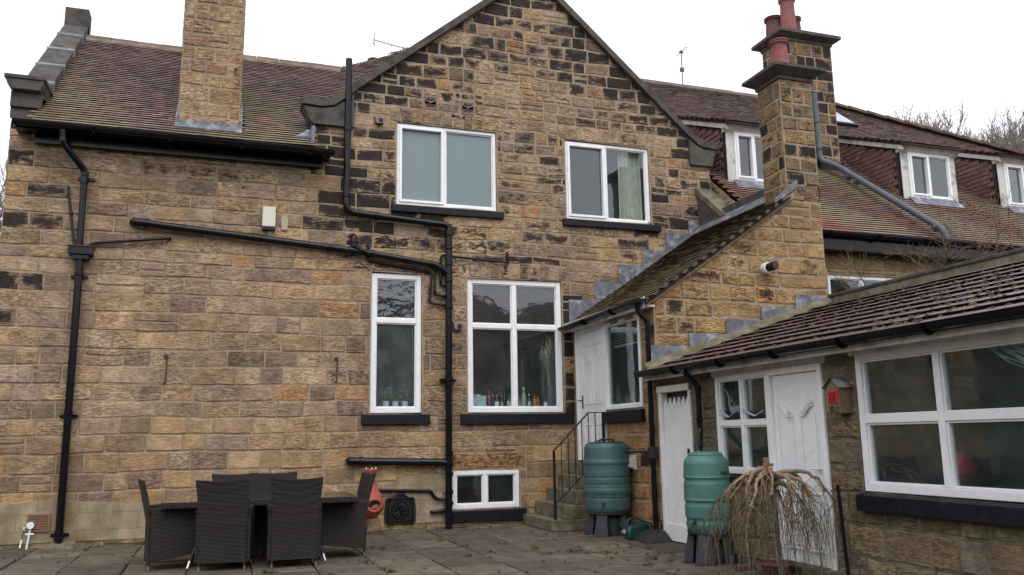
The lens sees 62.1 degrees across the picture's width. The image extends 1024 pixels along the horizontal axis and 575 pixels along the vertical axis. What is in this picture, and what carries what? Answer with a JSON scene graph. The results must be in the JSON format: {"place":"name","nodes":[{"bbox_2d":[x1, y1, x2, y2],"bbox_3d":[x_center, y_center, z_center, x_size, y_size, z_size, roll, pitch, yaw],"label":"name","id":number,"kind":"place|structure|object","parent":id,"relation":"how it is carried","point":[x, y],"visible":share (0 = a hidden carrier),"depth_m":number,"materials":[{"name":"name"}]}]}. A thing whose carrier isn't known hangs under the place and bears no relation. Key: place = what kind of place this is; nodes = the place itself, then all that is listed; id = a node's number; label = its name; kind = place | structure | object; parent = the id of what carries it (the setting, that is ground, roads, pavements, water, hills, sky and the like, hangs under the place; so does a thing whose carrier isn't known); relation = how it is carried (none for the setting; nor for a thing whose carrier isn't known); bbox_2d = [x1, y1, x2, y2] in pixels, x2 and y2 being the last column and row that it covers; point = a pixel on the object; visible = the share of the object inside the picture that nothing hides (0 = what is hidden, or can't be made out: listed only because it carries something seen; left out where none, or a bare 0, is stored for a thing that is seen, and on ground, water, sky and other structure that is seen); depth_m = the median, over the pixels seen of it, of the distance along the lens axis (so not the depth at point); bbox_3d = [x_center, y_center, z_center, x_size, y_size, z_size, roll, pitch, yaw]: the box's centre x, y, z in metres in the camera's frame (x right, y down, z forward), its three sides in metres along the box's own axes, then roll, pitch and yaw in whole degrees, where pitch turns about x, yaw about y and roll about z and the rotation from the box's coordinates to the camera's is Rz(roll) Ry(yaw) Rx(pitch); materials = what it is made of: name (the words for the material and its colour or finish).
{"place":"outdoors","nodes":[
{"label":"outdoors","id":0,"kind":"place"},
{"bbox_2d":[0,524,803,574],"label":"patio","id":1,"kind":"structure","parent":0,"point":[427,547],"depth_m":10.26,"materials":[{"name":"grey stone"}]},
{"bbox_2d":[25,522,33,549],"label":"white pipe","id":2,"kind":"object","parent":1,"relation":"on","point":[29,525],"visible":0.99,"depth_m":11.76,"materials":[{"name":"plastic"}]},
{"bbox_2d":[42,541,78,549],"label":"gully block","id":3,"kind":"structure","parent":1,"relation":"on","point":[62,545],"depth_m":11.73,"materials":[{"name":"stone"}]},
{"bbox_2d":[137,479,197,570],"bbox_3d":[-4.009,2.751,9.966,0.753,1.000,0.614,4,-11,-27],"label":"rattan chair","id":4,"kind":"object","parent":1,"relation":"on","point":[169,533],"visible":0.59,"depth_m":9.68,"materials":[{"name":"wicker"}]},
{"bbox_2d":[194,479,257,571],"bbox_3d":[-3.285,2.707,9.779,0.614,1.000,0.753,1,-10,-10],"label":"rattan chair","id":5,"kind":"object","parent":1,"relation":"on","point":[226,520],"visible":0.99,"depth_m":9.52,"materials":[{"name":"wicker"}]},
{"bbox_2d":[212,473,257,554],"bbox_3d":[-3.629,2.947,11.102,0.614,1.000,0.753,3,-11,-19],"label":"rattan chair","id":6,"kind":"object","parent":1,"relation":"on","point":[225,477],"visible":0.06,"depth_m":11.48,"materials":[{"name":"wicker"}]},
{"bbox_2d":[163,491,358,568],"bbox_3d":[-3.075,2.950,10.416,2.210,0.753,1.090,3,-11,-19],"label":"patio table","id":7,"kind":"object","parent":1,"relation":"on","point":[261,501],"visible":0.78,"depth_m":10.24,"materials":[{"name":"wicker"}]},
{"bbox_2d":[253,471,296,553],"bbox_3d":[-3.118,2.974,11.296,0.614,1.000,0.753,3,-11,-23],"label":"rattan chair","id":8,"kind":"object","parent":1,"relation":"on","point":[263,483],"visible":0.09,"depth_m":11.59,"materials":[{"name":"wicker"}]},
{"bbox_2d":[265,477,323,568],"bbox_3d":[-2.562,2.728,9.961,0.614,1.000,0.753,3,-11,-19],"label":"rattan chair","id":9,"kind":"object","parent":1,"relation":"on","point":[293,508],"visible":0.99,"depth_m":9.71,"materials":[{"name":"wicker"}]},
{"bbox_2d":[320,472,375,558],"bbox_3d":[-2.145,2.859,10.732,0.753,1.000,0.614,4,-11,-24],"label":"rattan chair","id":10,"kind":"object","parent":1,"relation":"on","point":[343,524],"visible":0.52,"depth_m":10.45,"materials":[{"name":"wicker"}]},
{"bbox_2d":[364,467,383,534],"bbox_3d":[-2.166,3.251,12.937,0.438,1.004,0.479,3,-11,-19],"label":"chiminea","id":11,"kind":"object","parent":1,"relation":"on","point":[375,506],"visible":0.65,"depth_m":12.80,"materials":[{"name":"ceramic"}]},
{"bbox_2d":[3,525,756,574],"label":"weeds","id":12,"kind":"object","parent":1,"relation":"on","point":[263,571],"visible":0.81,"depth_m":10.30,"materials":[{"name":"green plant"}]},
{"bbox_2d":[523,462,588,531],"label":"stone steps","id":13,"kind":"structure","parent":1,"relation":"on","point":[572,513],"depth_m":13.44,"materials":[{"name":"beige stone"}]},
{"bbox_2d":[552,412,604,519],"bbox_3d":[1.057,2.769,13.274,0.895,1.632,0.045,3,-11,-19],"label":"handrail","id":14,"kind":"object","parent":13,"relation":"on","point":[554,470],"visible":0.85,"depth_m":13.22,"materials":[{"name":"metal"}]},
{"bbox_2d":[583,439,631,536],"bbox_3d":[1.414,2.941,12.593,0.710,1.384,0.710,3,-11,-19],"label":"water butt","id":15,"kind":"object","parent":1,"relation":"on","point":[607,486],"visible":0.99,"depth_m":12.33,"materials":[{"name":"green plastic"}]},
{"bbox_2d":[615,516,652,539],"bbox_3d":[1.673,3.350,11.837,0.699,0.306,0.162,5,-12,-31],"label":"watering can","id":16,"kind":"object","parent":1,"relation":"on","point":[631,532],"visible":0.84,"depth_m":11.79,"materials":[{"name":"green plastic"}]},
{"bbox_2d":[635,529,671,543],"bbox_3d":[1.883,3.378,11.571,0.435,0.143,0.627,3,-11,-19],"label":"drain shoe cover","id":17,"kind":"object","parent":1,"relation":"on","point":[652,536],"visible":1,"depth_m":11.42,"materials":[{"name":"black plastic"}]},
{"bbox_2d":[683,451,737,565],"bbox_3d":[2.209,2.484,9.644,0.582,1.226,0.548,3,-11,-19],"label":"water butt","id":18,"kind":"object","parent":1,"relation":"on","point":[706,477],"visible":0.82,"depth_m":9.46,"materials":[{"name":"green plastic"}]},
{"bbox_2d":[735,564,755,571],"bbox_3d":[2.458,2.948,8.947,0.200,0.060,0.100,3,-11,-19],"label":"brick","id":19,"kind":"object","parent":1,"relation":"on","point":[744,566],"visible":0.77,"depth_m":8.91,"materials":[{"name":"brick"}]},
{"bbox_2d":[701,457,850,574],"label":"weeping willow","id":20,"kind":"object","parent":1,"relation":"on","point":[765,474],"visible":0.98,"depth_m":8.30,"materials":[{"name":"beige plant"}]},
{"bbox_2d":[758,559,796,574],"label":"plant bowl","id":21,"kind":"object","parent":1,"relation":"on","point":[774,567],"visible":0.75,"depth_m":8.63,"materials":[{"name":"ceramic"}]},
{"bbox_2d":[835,478,849,574],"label":"metal stake","id":22,"kind":"object","parent":1,"relation":"on","point":[837,482],"visible":1,"depth_m":7.89,"materials":[{"name":"black paint"}]},
{"bbox_2d":[0,0,1023,219],"label":"sky","id":23,"kind":"structure","parent":0,"point":[889,55],"materials":[{"name":"white"}]},
{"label":"hillside","id":24,"kind":"structure","parent":0,"visible":0},
{"bbox_2d":[891,102,961,134],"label":"bare tree","id":25,"kind":"object","parent":24,"relation":"on","point":[938,124],"visible":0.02,"depth_m":68.91,"materials":[{"name":"brown plant"}]},
{"bbox_2d":[893,100,976,138],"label":"bare tree","id":26,"kind":"object","parent":24,"relation":"on","point":[961,118],"visible":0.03,"depth_m":73.17,"materials":[{"name":"brown plant"}]},
{"bbox_2d":[912,117,1019,150],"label":"bare tree","id":27,"kind":"object","parent":24,"relation":"on","point":[995,139],"depth_m":73.58,"materials":[{"name":"brown plant"}]},
{"bbox_2d":[951,125,1017,146],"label":"bare tree","id":28,"kind":"object","parent":24,"relation":"on","point":[972,134],"depth_m":77.16,"materials":[{"name":"brown plant"}]},
{"bbox_2d":[967,127,1023,150],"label":"bare tree","id":29,"kind":"object","parent":24,"relation":"on","point":[983,137],"visible":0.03,"depth_m":74.81,"materials":[{"name":"brown plant"}]},
{"bbox_2d":[975,118,1023,150],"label":"bare tree","id":30,"kind":"object","parent":24,"relation":"on","point":[1015,145],"visible":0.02,"depth_m":76.04,"materials":[{"name":"brown plant"}]},
{"bbox_2d":[981,99,1023,146],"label":"bare tree","id":31,"kind":"object","parent":24,"relation":"on","point":[993,129],"visible":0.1,"depth_m":83.49,"materials":[{"name":"brown plant"}]},
{"bbox_2d":[1005,122,1023,148],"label":"bare tree","id":32,"kind":"object","parent":24,"relation":"on","point":[1016,132],"visible":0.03,"depth_m":79.19,"materials":[{"name":"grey plant"}]},
{"label":"ground","id":33,"kind":"structure","parent":0,"visible":0},
{"bbox_2d":[0,157,7,234],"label":"bare tree","id":34,"kind":"object","parent":33,"relation":"on","point":[1,202],"visible":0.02,"depth_m":33.36,"materials":[{"name":"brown plant"}]},
{"bbox_2d":[0,0,1023,549],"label":"stone house","id":35,"kind":"structure","parent":33,"relation":"on","point":[512,126],"depth_m":14.12,"materials":[{"name":"stone"}]},
{"bbox_2d":[26,513,50,532],"bbox_3d":[-6.617,3.288,11.876,0.290,0.250,0.039,3,-11,-19],"label":"air brick","id":36,"kind":"object","parent":35,"relation":"attached to","point":[41,521],"visible":1,"depth_m":11.87,"materials":[{"name":"ceramic"}]},
{"bbox_2d":[67,186,75,244],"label":"waste pipe","id":37,"kind":"object","parent":35,"relation":"attached to","point":[71,215],"visible":1,"depth_m":12.64,"materials":[{"name":"black paint"}]},
{"bbox_2d":[50,129,94,541],"bbox_3d":[-6.453,0.625,12.276,0.328,5.903,0.664,-11,-14,44],"label":"downpipe","id":38,"kind":"object","parent":35,"relation":"attached to","point":[79,253],"visible":1,"depth_m":12.35,"materials":[{"name":"black paint"}]},
{"bbox_2d":[88,237,171,245],"bbox_3d":[-5.786,-0.661,12.851,1.176,0.291,0.077,3,-11,-21],"label":"waste pipe","id":39,"kind":"object","parent":35,"relation":"attached to","point":[130,240],"visible":0.98,"depth_m":12.85,"materials":[{"name":"black paint"}]},
{"bbox_2d":[163,354,168,383],"bbox_3d":[-5.199,1.229,12.753,0.060,0.450,0.057,3,-11,-19],"label":"wall hook","id":40,"kind":"object","parent":35,"relation":"attached to","point":[166,356],"depth_m":12.75,"materials":[{"name":"metal"}]},
{"bbox_2d":[262,206,275,230],"bbox_3d":[-3.895,-1.105,13.618,0.209,0.390,0.064,3,-11,-19],"label":"alarm box","id":41,"kind":"object","parent":35,"relation":"attached to","point":[268,217],"visible":1,"depth_m":13.59,"materials":[{"name":"beige plastic"}]},
{"bbox_2d":[281,216,287,230],"bbox_3d":[-3.665,-1.039,13.697,0.105,0.240,0.038,3,-11,-19],"label":"junction box","id":42,"kind":"object","parent":35,"relation":"attached to","point":[284,222],"visible":1,"depth_m":13.68,"materials":[{"name":"plastic"}]},
{"bbox_2d":[129,218,447,275],"bbox_3d":[-3.431,-0.617,13.655,5.023,0.678,0.188,3,-11,-19],"label":"drain pipe","id":43,"kind":"object","parent":35,"relation":"attached to","point":[330,247],"visible":1,"depth_m":13.53,"materials":[{"name":"black paint"}]},
{"bbox_2d":[334,357,337,382],"bbox_3d":[-2.806,1.317,13.568,0.060,0.410,0.057,3,-11,-19],"label":"wall hook","id":44,"kind":"object","parent":35,"relation":"attached to","point":[335,358],"depth_m":13.55,"materials":[{"name":"metal"}]},
{"bbox_2d":[350,233,368,255],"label":"pipe","id":45,"kind":"object","parent":35,"relation":"attached to","point":[354,241],"visible":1,"depth_m":13.89,"materials":[{"name":"black paint"}]},
{"bbox_2d":[374,115,383,123],"bbox_3d":[-2.270,-2.864,14.494,0.169,0.148,0.084,3,-11,-19],"label":"vent cowl","id":46,"kind":"object","parent":35,"relation":"attached to","point":[378,119],"visible":1,"depth_m":14.47,"materials":[{"name":"beige plastic"}]},
{"bbox_2d":[376,388,394,406],"bbox_3d":[-2.054,1.818,13.995,0.284,0.331,0.274,8,-14,-42],"label":"plant pot","id":47,"kind":"object","parent":35,"relation":"on","point":[386,402],"visible":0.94,"depth_m":14.00,"materials":[{"name":"white plastic"}]},
{"bbox_2d":[373,32,406,53],"bbox_3d":[-2.714,-5.111,19.105,0.829,1.145,0.212,3,-11,-19],"label":"tv aerial","id":48,"kind":"object","parent":35,"relation":"attached to","point":[387,43],"visible":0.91,"depth_m":19.13,"materials":[{"name":"grey metal"}]},
{"bbox_2d":[383,383,407,406],"bbox_3d":[-1.899,1.785,14.049,0.266,0.411,0.504,-7,-12,30],"label":"potted plant","id":49,"kind":"object","parent":35,"relation":"on","point":[395,403],"visible":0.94,"depth_m":14.05,"materials":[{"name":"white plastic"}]},
{"bbox_2d":[361,273,429,424],"bbox_3d":[-1.909,0.998,13.991,1.120,2.490,0.185,3,-11,-19],"label":"window","id":50,"kind":"structure","parent":35,"relation":"in","point":[408,415],"depth_m":13.97,"materials":[{"name":"white plastic"}]},
{"bbox_2d":[345,457,446,466],"bbox_3d":[-1.806,2.800,13.591,1.693,0.209,0.190,3,-11,-19],"label":"drain pipe","id":51,"kind":"object","parent":35,"relation":"attached to","point":[421,462],"visible":1,"depth_m":13.51,"materials":[{"name":"black paint"}]},
{"bbox_2d":[342,58,455,528],"bbox_3d":[-1.859,-0.005,14.068,1.940,7.800,0.167,3,-11,-19],"label":"soil pipe","id":52,"kind":"object","parent":35,"relation":"attached to","point":[448,379],"visible":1,"depth_m":14.11,"materials":[{"name":"black paint"}]},
{"bbox_2d":[384,493,415,524],"bbox_3d":[-1.775,3.507,13.502,0.505,0.485,0.065,3,-11,-19],"label":"cast iron plate","id":53,"kind":"object","parent":35,"relation":"attached to","point":[399,508],"visible":1,"depth_m":13.48,"materials":[{"name":"black paint"}]},
{"bbox_2d":[366,244,444,305],"bbox_3d":[-1.756,-0.202,14.197,1.364,1.012,0.066,2,-11,-18],"label":"waste pipe","id":54,"kind":"object","parent":35,"relation":"attached to","point":[411,268],"visible":0.99,"depth_m":14.23,"materials":[{"name":"black paint"}]},
{"bbox_2d":[399,389,411,405],"bbox_3d":[-1.776,1.845,14.131,0.132,0.317,0.243,-4,-10,15],"label":"plant pot","id":55,"kind":"object","parent":35,"relation":"on","point":[404,403],"visible":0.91,"depth_m":14.06,"materials":[{"name":"white ceramic"}]},
{"bbox_2d":[378,489,444,500],"bbox_3d":[-1.673,3.308,13.563,1.313,0.237,0.066,2,-11,-17],"label":"waste pipe","id":56,"kind":"object","parent":35,"relation":"attached to","point":[415,490],"visible":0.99,"depth_m":13.59,"materials":[{"name":"black paint"}]},
{"bbox_2d":[430,509,444,513],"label":"waste pipe","id":57,"kind":"object","parent":35,"relation":"attached to","point":[437,511],"visible":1,"depth_m":13.64,"materials":[{"name":"black paint"}]},
{"bbox_2d":[433,270,444,296],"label":"waste pipe","id":58,"kind":"object","parent":35,"relation":"attached to","point":[434,291],"visible":1,"depth_m":14.30,"materials":[{"name":"black paint"}]},
{"bbox_2d":[439,254,444,286],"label":"waste pipe","id":59,"kind":"object","parent":35,"relation":"attached to","point":[440,275],"visible":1,"depth_m":14.36,"materials":[{"name":"black paint"}]},
{"bbox_2d":[391,123,503,219],"bbox_3d":[-1.118,-2.019,14.816,1.990,1.595,0.180,3,-11,-19],"label":"window","id":60,"kind":"structure","parent":35,"relation":"in","point":[438,168],"depth_m":14.84,"materials":[{"name":"white plastic"}]},
{"bbox_2d":[452,321,462,329],"bbox_3d":[-0.921,0.640,14.319,0.169,0.148,0.084,3,-11,-19],"label":"vent cowl","id":61,"kind":"object","parent":35,"relation":"attached to","point":[456,325],"visible":0.98,"depth_m":14.29,"materials":[{"name":"beige plastic"}]},
{"bbox_2d":[473,396,485,405],"bbox_3d":[-0.575,1.948,14.480,0.260,0.200,0.080,3,-11,-19],"label":"card box","id":62,"kind":"object","parent":35,"relation":"on","point":[479,400],"visible":0.64,"depth_m":14.45,"materials":[{"name":"teal cardboard"}]},
{"bbox_2d":[452,252,508,262],"bbox_3d":[-0.554,-0.545,14.671,1.050,0.216,0.091,3,-11,-19],"label":"waste pipe","id":63,"kind":"object","parent":35,"relation":"attached to","point":[489,260],"visible":1,"depth_m":14.65,"materials":[{"name":"black paint"}]},
{"bbox_2d":[487,391,490,405],"bbox_3d":[-0.393,1.911,14.540,0.060,0.288,0.058,3,-11,-19],"label":"bottle","id":64,"kind":"object","parent":35,"relation":"on","point":[488,400],"visible":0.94,"depth_m":14.52,"materials":[{"name":"glass"}]},
{"bbox_2d":[452,470,526,522],"bbox_3d":[-0.412,3.441,14.065,1.330,0.820,0.150,3,-11,-19],"label":"window","id":65,"kind":"structure","parent":35,"relation":"in","point":[462,516],"depth_m":14.02,"materials":[{"name":"white plastic"}]},
{"bbox_2d":[503,388,505,405],"bbox_3d":[-0.130,1.907,14.685,0.060,0.340,0.058,3,-11,-19],"label":"bottle","id":66,"kind":"object","parent":35,"relation":"on","point":[504,399],"visible":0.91,"depth_m":14.66,"materials":[{"name":"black glass"}]},
{"bbox_2d":[507,394,510,405],"bbox_3d":[-0.038,1.953,14.656,0.106,0.237,0.103,3,-11,-19],"label":"bottle","id":67,"kind":"object","parent":35,"relation":"on","point":[509,401],"visible":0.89,"depth_m":14.61,"materials":[{"name":"teal glass"}]},
{"bbox_2d":[460,278,573,423],"bbox_3d":[0.073,1.094,14.661,2.030,2.485,0.185,3,-11,-19],"label":"window","id":68,"kind":"structure","parent":35,"relation":"in","point":[504,418],"depth_m":14.63,"materials":[{"name":"white plastic"}]},
{"bbox_2d":[521,387,525,405],"bbox_3d":[0.203,1.908,14.747,0.086,0.350,0.084,3,-11,-19],"label":"bottle","id":69,"kind":"object","parent":35,"relation":"on","point":[523,399],"visible":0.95,"depth_m":14.71,"materials":[{"name":"green glass"}]},
{"bbox_2d":[532,395,536,405],"bbox_3d":[0.396,1.984,14.822,0.090,0.220,0.088,3,-11,-19],"label":"bottle","id":70,"kind":"object","parent":35,"relation":"on","point":[534,401],"visible":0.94,"depth_m":14.79,"materials":[{"name":"orange glass"}]},
{"bbox_2d":[516,287,553,324],"bbox_3d":[0.389,0.338,15.045,0.790,0.760,0.042,3,-11,-19],"label":"blind","id":71,"kind":"object","parent":35,"relation":"attached to","point":[532,297],"visible":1,"depth_m":15.05,"materials":[{"name":"grey fabric"}]},
{"bbox_2d":[539,332,552,405],"bbox_3d":[0.608,1.449,15.032,0.198,1.342,0.219,-7,-12,32],"label":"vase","id":72,"kind":"object","parent":35,"relation":"on","point":[549,388],"visible":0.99,"depth_m":15.02,"materials":[{"name":"glass"}]},
{"bbox_2d":[562,141,660,231],"bbox_3d":[1.825,-1.872,15.810,1.970,1.625,0.180,3,-11,-19],"label":"window","id":73,"kind":"structure","parent":35,"relation":"in","point":[579,220],"depth_m":15.75,"materials":[{"name":"white plastic"}]},
{"bbox_2d":[617,151,642,220],"bbox_3d":[2.243,-1.885,16.154,0.480,1.450,0.088,3,-11,-19],"label":"curtain","id":74,"kind":"object","parent":35,"relation":"hanging from","point":[629,191],"visible":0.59,"depth_m":16.16,"materials":[{"name":"white fabric"}]},
{"bbox_2d":[674,47,687,83],"bbox_3d":[4.599,-5.938,22.976,0.206,1.050,0.600,3,-11,-19],"label":"tv aerial","id":75,"kind":"object","parent":35,"relation":"attached to","point":[681,67],"visible":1,"depth_m":22.97,"materials":[{"name":"grey metal"}]},
{"bbox_2d":[557,37,827,529],"bbox_3d":[2.944,-0.112,14.180,3.568,7.935,3.244,3,-11,-19],"label":"porch","id":76,"kind":"object","parent":35,"relation":"attached to","point":[709,278],"visible":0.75,"depth_m":13.38,"materials":[{"name":"stone"}]},
{"bbox_2d":[578,329,603,459],"bbox_3d":[1.330,1.798,14.189,0.103,2.136,1.017,3,-11,-19],"label":"door","id":77,"kind":"structure","parent":76,"relation":"in","point":[590,350],"depth_m":14.24,"materials":[{"name":"white paint"}]},
{"bbox_2d":[603,313,645,422],"bbox_3d":[1.714,1.261,13.070,0.170,1.590,1.320,3,-11,-19],"label":"window","id":78,"kind":"structure","parent":76,"relation":"in","point":[633,414],"depth_m":13.11,"materials":[{"name":"white plastic"}]},
{"bbox_2d":[613,320,637,347],"bbox_3d":[1.851,0.697,13.253,0.042,0.380,1.140,3,-11,-19],"label":"blind","id":79,"kind":"object","parent":76,"relation":"attached to","point":[625,344],"visible":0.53,"depth_m":13.39,"materials":[{"name":"grey fabric"}]},
{"bbox_2d":[625,395,630,402],"bbox_3d":[1.824,1.776,13.379,0.100,0.160,0.100,3,-11,-19],"label":"jar","id":80,"kind":"object","parent":76,"relation":"on","point":[627,399],"visible":0.82,"depth_m":13.35,"materials":[{"name":"clear glass"}]},
{"bbox_2d":[628,455,636,468],"bbox_3d":[1.730,2.588,12.596,0.160,0.210,0.220,3,-11,-19],"label":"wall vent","id":81,"kind":"object","parent":76,"relation":"attached to","point":[632,464],"depth_m":12.52,"materials":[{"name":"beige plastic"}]},
{"bbox_2d":[630,392,638,402],"bbox_3d":[1.901,1.716,13.159,0.140,0.200,0.140,3,-11,-19],"label":"jar","id":82,"kind":"object","parent":76,"relation":"on","point":[634,396],"visible":0.85,"depth_m":13.11,"materials":[{"name":"clear glass"}]},
{"bbox_2d":[626,304,658,528],"bbox_3d":[1.808,1.848,12.262,0.251,3.169,0.686,3,-11,-19],"label":"downpipe","id":83,"kind":"object","parent":76,"relation":"attached to","point":[652,451],"visible":0.86,"depth_m":11.96,"materials":[{"name":"black paint"}]},
{"bbox_2d":[760,261,778,273],"bbox_3d":[3.904,-0.308,12.864,0.179,0.170,0.254,3,-11,-19],"label":"boiler flue","id":84,"kind":"object","parent":76,"relation":"attached to","point":[767,267],"visible":1,"depth_m":12.82,"materials":[{"name":"white plastic"}]},
{"bbox_2d":[733,132,763,181],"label":"dormer window","id":85,"kind":"structure","parent":35,"relation":"in","point":[736,135],"depth_m":16.63,"materials":[{"name":"white plastic"}]},
{"bbox_2d":[836,112,858,127],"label":"roof window","id":86,"kind":"structure","parent":35,"relation":"in","point":[841,120],"depth_m":22.54,"materials":[{"name":"grey glass"}]},
{"bbox_2d":[827,274,893,293],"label":"window","id":87,"kind":"structure","parent":35,"relation":"in","point":[830,277],"depth_m":15.45,"materials":[{"name":"white plastic"}]},
{"bbox_2d":[811,93,950,239],"bbox_3d":[7.408,-2.541,17.224,0.335,3.863,2.793,5,-12,-31],"label":"roof pipe","id":88,"kind":"object","parent":35,"relation":"attached to","point":[858,180],"visible":0.91,"depth_m":17.54,"materials":[{"name":"grey plastic"}]},
{"bbox_2d":[906,152,952,199],"bbox_3d":[8.902,-2.363,18.118,1.120,0.980,0.102,3,-11,-19],"label":"dormer window","id":89,"kind":"structure","parent":35,"relation":"in","point":[925,157],"depth_m":18.08,"materials":[{"name":"white plastic"}]},
{"bbox_2d":[1003,163,1023,206],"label":"dormer window","id":90,"kind":"structure","parent":35,"relation":"in","point":[1020,168],"depth_m":18.86,"materials":[{"name":"white plastic"}]},
{"bbox_2d":[633,247,1023,574],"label":"outbuilding","id":91,"kind":"structure","parent":33,"relation":"on","point":[932,394],"depth_m":8.80,"materials":[{"name":"stone"}]},
{"bbox_2d":[664,396,689,542],"bbox_3d":[2.243,2.427,11.385,0.050,1.908,0.710,3,-11,-19],"label":"plank door","id":92,"kind":"structure","parent":91,"relation":"in","point":[676,416],"depth_m":11.45,"materials":[{"name":"white paint"}]},
{"bbox_2d":[683,370,702,451],"bbox_3d":[2.229,1.544,10.422,0.224,1.100,0.656,-3,-10,11],"label":"downpipe","id":93,"kind":"object","parent":91,"relation":"attached to","point":[696,386],"visible":0.96,"depth_m":10.67,"materials":[{"name":"black paint"}]},
{"bbox_2d":[714,371,769,483],"bbox_3d":[2.743,1.656,10.073,0.150,1.270,1.110,3,-11,-19],"label":"window","id":94,"kind":"structure","parent":91,"relation":"in","point":[745,423],"depth_m":10.11,"materials":[{"name":"white plastic"}]},
{"bbox_2d":[772,371,830,568],"bbox_3d":[3.058,1.906,9.027,0.114,1.981,0.797,3,-11,-19],"label":"door","id":95,"kind":"structure","parent":91,"relation":"in","point":[795,397],"depth_m":9.03,"materials":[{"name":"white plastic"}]},
{"bbox_2d":[822,376,853,413],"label":"insect house","id":96,"kind":"structure","parent":91,"relation":"attached to","point":[839,395],"depth_m":8.32,"materials":[{"name":"brown wood"}]},
{"bbox_2d":[670,259,1023,363],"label":"moss","id":97,"kind":"object","parent":91,"relation":"on","point":[940,315],"visible":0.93,"depth_m":8.95,"materials":[{"name":"green plant"}]},
{"bbox_2d":[854,333,1023,527],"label":"window","id":98,"kind":"structure","parent":91,"relation":"in","point":[1011,515],"depth_m":7.29,"materials":[{"name":"white plastic"}]},
{"bbox_2d":[956,452,977,481],"bbox_3d":[4.141,1.653,7.835,0.260,0.270,0.260,3,-11,-19],"label":"red cushion","id":99,"kind":"object","parent":91,"relation":"in","point":[967,467],"visible":0.63,"depth_m":7.73,"materials":[{"name":"fabric"}]},
{"bbox_2d":[989,344,1023,367],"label":"swag curtain","id":100,"kind":"object","parent":91,"relation":"hanging from","point":[1019,349],"visible":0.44,"depth_m":6.85,"materials":[{"name":"fabric"}]},
{"bbox_2d":[830,245,875,291],"bbox_3d":[5.311,1.442,12.818,0.877,4.298,1.667,-2,-10,7],"label":"climbing shrub","id":101,"kind":"object","parent":33,"relation":"on","point":[846,273],"visible":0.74,"depth_m":13.03,"materials":[{"name":"brown plant"}]},
{"bbox_2d":[879,199,1016,279],"bbox_3d":[5.953,1.048,11.370,0.811,4.546,2.006,3,-11,-19],"label":"climbing shrub","id":102,"kind":"object","parent":33,"relation":"on","point":[942,251],"visible":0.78,"depth_m":11.71,"materials":[{"name":"brown plant"}]},
{"bbox_2d":[914,182,1023,269],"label":"climbing shrub","id":103,"kind":"object","parent":33,"relation":"on","point":[1003,233],"visible":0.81,"depth_m":10.79,"materials":[{"name":"brown plant"}]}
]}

